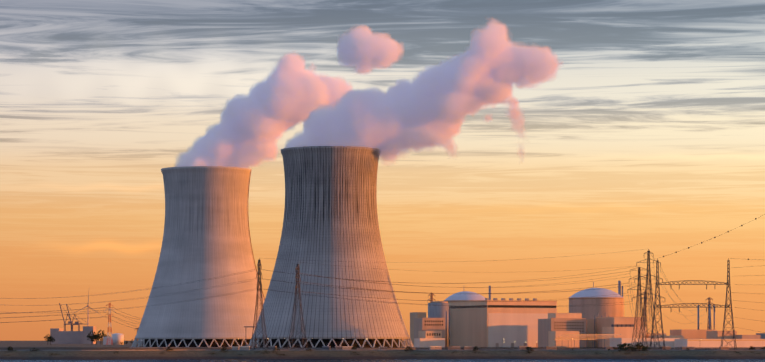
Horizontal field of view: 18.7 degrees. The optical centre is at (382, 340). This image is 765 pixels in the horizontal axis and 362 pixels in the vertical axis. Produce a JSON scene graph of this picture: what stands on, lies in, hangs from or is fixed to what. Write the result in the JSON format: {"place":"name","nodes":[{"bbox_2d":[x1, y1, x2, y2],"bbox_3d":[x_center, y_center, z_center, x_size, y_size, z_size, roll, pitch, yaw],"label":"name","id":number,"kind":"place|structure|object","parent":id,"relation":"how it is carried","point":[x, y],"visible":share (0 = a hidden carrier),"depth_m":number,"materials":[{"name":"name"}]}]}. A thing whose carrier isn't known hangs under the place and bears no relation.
{"place":"outdoors","nodes":[
{"label":"outdoors","id":0,"kind":"place"},
{"bbox_2d":[0,341,764,359],"bbox_3d":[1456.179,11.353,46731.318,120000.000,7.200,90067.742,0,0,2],"label":"shore ground","id":1,"kind":"structure","parent":0,"point":[406,354],"depth_m":1802.95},
{"bbox_2d":[59,303,82,330],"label":"harbour crane","id":2,"kind":"object","parent":1,"relation":"on","point":[70,321],"visible":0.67,"depth_m":5614.71,"materials":[{"name":"silver metal"}]},
{"bbox_2d":[66,304,85,330],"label":"harbour crane","id":3,"kind":"object","parent":1,"relation":"on","point":[73,318],"visible":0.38,"depth_m":5714.88,"materials":[{"name":"silver metal"}]},
{"bbox_2d":[0,350,153,350],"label":"dike kerb","id":4,"kind":"structure","parent":1,"relation":"on","point":[81,350],"depth_m":1778.12,"materials":[{"name":"grey concrete"}]},
{"bbox_2d":[72,295,100,325],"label":"wind turbine","id":5,"kind":"object","parent":1,"relation":"on","point":[88,311],"visible":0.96,"depth_m":5208.67,"materials":[{"name":"beige metal"}]},
{"bbox_2d":[87,330,97,340],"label":"harbour tree","id":6,"kind":"object","parent":1,"relation":"on","point":[93,335],"visible":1,"depth_m":4405.69,"materials":[{"name":"green plant"}]},
{"bbox_2d":[50,326,141,345],"bbox_3d":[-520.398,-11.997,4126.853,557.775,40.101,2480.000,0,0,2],"label":"industrial buildings","id":7,"kind":"structure","parent":1,"relation":"on","point":[61,336],"depth_m":5011.59,"materials":[{"name":"white concrete"}]},
{"bbox_2d":[96,330,105,340],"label":"harbour tree","id":8,"kind":"object","parent":1,"relation":"on","point":[102,335],"visible":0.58,"depth_m":4487.61,"materials":[{"name":"green plant"}]},
{"bbox_2d":[105,303,113,344],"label":"lattice tower","id":9,"kind":"structure","parent":1,"relation":"on","point":[110,304],"depth_m":4004.22,"materials":[{"name":"brown"}]},
{"bbox_2d":[131,166,264,346],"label":"cooling tower","id":10,"kind":"structure","parent":1,"relation":"on","point":[206,235],"depth_m":2176.78,"materials":[{"name":"concrete"}]},
{"bbox_2d":[250,260,267,346],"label":"transmission tower","id":11,"kind":"structure","parent":1,"relation":"on","point":[258,284],"depth_m":1881.63,"materials":[{"name":"grey metal"}]},
{"bbox_2d":[287,264,307,346],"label":"pylon tower","id":12,"kind":"structure","parent":1,"relation":"on","point":[296,291],"depth_m":1860.36,"materials":[{"name":"grey metal"}]},
{"bbox_2d":[248,146,412,346],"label":"cooling tower","id":13,"kind":"structure","parent":1,"relation":"on","point":[330,220],"depth_m":1951.01,"materials":[{"name":"concrete"}]},
{"bbox_2d":[0,347,763,349],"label":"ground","id":14,"kind":"structure","parent":1,"relation":"on","point":[364,348],"depth_m":1828.04,"materials":[{"name":"grey"}]},
{"bbox_2d":[427,292,434,302],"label":"pylon","id":15,"kind":"object","parent":1,"relation":"on","point":[431,297],"visible":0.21,"depth_m":3186.54,"materials":[{"name":"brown metal"}]},
{"bbox_2d":[239,298,670,346],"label":"plant clutter","id":16,"kind":"object","parent":1,"relation":"on","point":[574,339],"visible":0.42,"depth_m":2304.55,"materials":[{"name":"concrete"}]},
{"bbox_2d":[444,291,484,302],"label":"dome","id":17,"kind":"structure","parent":1,"relation":"on","point":[466,296],"depth_m":2718.74,"materials":[{"name":"metal"}]},
{"bbox_2d":[449,300,556,346],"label":"turbine hall","id":18,"kind":"structure","parent":1,"relation":"on","point":[504,323],"depth_m":2483.14,"materials":[{"name":"concrete"}]},
{"bbox_2d":[410,281,764,346],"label":"industrial buildings","id":19,"kind":"structure","parent":1,"relation":"on","point":[433,329],"depth_m":2411.56,"materials":[{"name":"concrete"}]},
{"bbox_2d":[569,282,623,318],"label":"reactor dome","id":20,"kind":"structure","parent":1,"relation":"on","point":[613,307],"depth_m":2783.68,"materials":[{"name":"concrete"}]},
{"bbox_2d":[608,344,627,350],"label":"bush","id":21,"kind":"object","parent":1,"relation":"on","point":[621,346],"visible":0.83,"depth_m":1825.74,"materials":[{"name":"green plant"}]},
{"bbox_2d":[624,344,638,350],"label":"bush","id":22,"kind":"object","parent":1,"relation":"on","point":[632,348],"visible":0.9,"depth_m":1820.34,"materials":[{"name":"green plant"}]},
{"bbox_2d":[628,267,649,346],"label":"pylon","id":23,"kind":"object","parent":1,"relation":"on","point":[637,300],"visible":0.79,"depth_m":2040.77,"materials":[{"name":"grey metal"}]},
{"bbox_2d":[635,342,643,350],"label":"bush","id":24,"kind":"object","parent":1,"relation":"on","point":[638,344],"visible":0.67,"depth_m":1826.73,"materials":[{"name":"green plant"}]},
{"bbox_2d":[641,291,649,332],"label":"pylon","id":25,"kind":"object","parent":1,"relation":"on","point":[645,318],"visible":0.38,"depth_m":3475.67,"materials":[{"name":"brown metal"}]},
{"bbox_2d":[633,249,663,344],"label":"pylon","id":26,"kind":"object","parent":1,"relation":"on","point":[647,276],"visible":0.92,"depth_m":1980.72,"materials":[{"name":"grey metal"}]},
{"bbox_2d":[650,258,664,346],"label":"pylon","id":27,"kind":"object","parent":1,"relation":"on","point":[656,305],"visible":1,"depth_m":1930.48,"materials":[{"name":"grey metal"}]},
{"bbox_2d":[658,280,726,311],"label":"gantry crossbeams","id":28,"kind":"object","parent":27,"relation":"attached to","point":[693,303],"depth_m":1929.04,"materials":[{"name":"grey metal"}]},
{"bbox_2d":[706,297,712,329],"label":"pylon","id":29,"kind":"object","parent":1,"relation":"on","point":[709,299],"visible":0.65,"depth_m":3772.50,"materials":[{"name":"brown metal"}]},
{"bbox_2d":[720,258,736,346],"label":"pylon","id":30,"kind":"object","parent":1,"relation":"on","point":[731,315],"visible":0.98,"depth_m":1928.50,"materials":[{"name":"grey metal"}]},
{"bbox_2d":[0,214,764,332],"bbox_3d":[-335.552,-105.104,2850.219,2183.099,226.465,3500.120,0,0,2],"label":"power lines","id":31,"kind":"object","parent":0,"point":[392,291],"visible":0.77,"depth_m":1961.44,"materials":[{"name":"grey metal"}]},
{"bbox_2d":[0,359,764,361],"bbox_3d":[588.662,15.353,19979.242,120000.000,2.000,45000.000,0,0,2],"label":"river water","id":32,"kind":"structure","parent":0,"point":[442,360],"depth_m":1660.69,"materials":[{"name":"grey liquid"}]},
{"bbox_2d":[0,0,764,340],"label":"sky","id":33,"kind":"structure","parent":0,"point":[503,131],"materials":[{"name":"orange"}]}
]}

